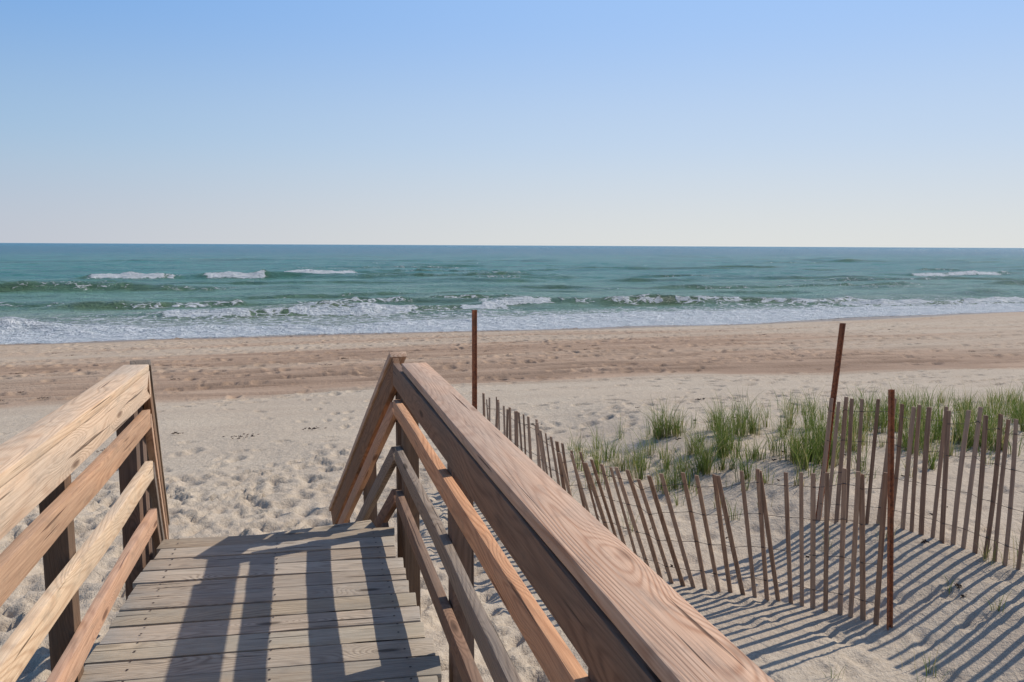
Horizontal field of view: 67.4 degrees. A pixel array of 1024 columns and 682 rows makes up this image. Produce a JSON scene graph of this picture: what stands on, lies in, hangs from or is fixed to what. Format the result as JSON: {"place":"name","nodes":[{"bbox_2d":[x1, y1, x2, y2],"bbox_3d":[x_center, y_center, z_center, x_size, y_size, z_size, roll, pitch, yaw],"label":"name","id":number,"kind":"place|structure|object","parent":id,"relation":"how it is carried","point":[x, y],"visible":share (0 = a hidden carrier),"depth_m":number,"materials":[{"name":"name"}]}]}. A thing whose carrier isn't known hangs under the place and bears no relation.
{"place":"outdoors","nodes":[
{"label":"outdoors","id":0,"kind":"place"},
{"bbox_2d":[0,311,1023,681],"bbox_3d":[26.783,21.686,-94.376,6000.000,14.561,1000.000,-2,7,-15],"label":"sand beach","id":1,"kind":"structure","parent":0,"point":[280,471],"depth_m":11.60,"materials":[{"name":"beige sand"}]},
{"bbox_2d":[130,351,406,564],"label":"wooden stairs","id":2,"kind":"structure","parent":1,"relation":"on","point":[359,476],"depth_m":4.84,"materials":[{"name":"brown wood"}]},
{"bbox_2d":[79,527,441,681],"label":"boardwalk deck","id":3,"kind":"structure","parent":2,"relation":"attached to","point":[331,606],"depth_m":3.43,"materials":[{"name":"grey wood"}]},
{"bbox_2d":[0,364,156,681],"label":"wooden railing","id":4,"kind":"object","parent":3,"relation":"attached to","point":[43,459],"visible":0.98,"depth_m":2.83,"materials":[{"name":"brown wood"}]},
{"bbox_2d":[393,362,773,681],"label":"wooden railing","id":5,"kind":"object","parent":3,"relation":"attached to","point":[619,610],"visible":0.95,"depth_m":1.96,"materials":[{"name":"brown wood"}]},
{"bbox_2d":[472,310,476,408],"bbox_3d":[-0.488,0.876,9.896,0.075,2.560,0.030,-4,8,-33],"label":"steel fence post","id":6,"kind":"object","parent":1,"relation":"on","point":[474,358],"visible":0.54,"depth_m":9.81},
{"bbox_2d":[0,329,971,597],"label":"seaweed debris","id":7,"kind":"object","parent":1,"relation":"on","point":[610,475],"visible":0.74,"depth_m":12.48,"materials":[{"name":"brown plant"}]},
{"bbox_2d":[482,393,887,624],"bbox_3d":[0.943,1.510,7.740,0.950,1.369,5.102,-6,9,-41],"label":"sand fence","id":8,"kind":"object","parent":1,"relation":"on","point":[859,506],"visible":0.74,"depth_m":6.72,"materials":[{"name":"brown wood"}]},
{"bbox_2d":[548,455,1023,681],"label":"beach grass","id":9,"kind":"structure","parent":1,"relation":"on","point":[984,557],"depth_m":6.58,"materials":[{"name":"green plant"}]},
{"bbox_2d":[816,323,845,517],"bbox_3d":[3.291,0.993,7.974,0.240,2.360,0.042,-3,8,-22],"label":"steel fence post","id":10,"kind":"object","parent":1,"relation":"on","point":[838,356],"visible":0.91,"depth_m":7.92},
{"bbox_2d":[887,389,894,629],"bbox_3d":[2.961,1.486,6.032,0.199,2.250,0.036,-2,7,-15],"label":"steel fence post","id":11,"kind":"object","parent":1,"relation":"on","point":[890,491],"visible":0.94,"depth_m":6.01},
{"bbox_2d":[816,397,1023,569],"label":"sand fence","id":12,"kind":"object","parent":1,"relation":"on","point":[945,441],"visible":0.9,"depth_m":7.22,"materials":[{"name":"brown wood"}]},
{"bbox_2d":[0,243,1023,343],"bbox_3d":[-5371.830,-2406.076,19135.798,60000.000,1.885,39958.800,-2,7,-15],"label":"ocean","id":13,"kind":"structure","parent":0,"point":[51,293],"depth_m":90.08,"materials":[{"name":"liquid"}]},
{"bbox_2d":[0,0,1023,247],"label":"sky","id":14,"kind":"structure","parent":0,"point":[726,123],"materials":[{"name":"blue"}]},
{"bbox_2d":[562,377,1023,520],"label":"beach grass","id":15,"kind":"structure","parent":0,"point":[801,456],"depth_m":10.53,"materials":[{"name":"green plant"}]}
]}

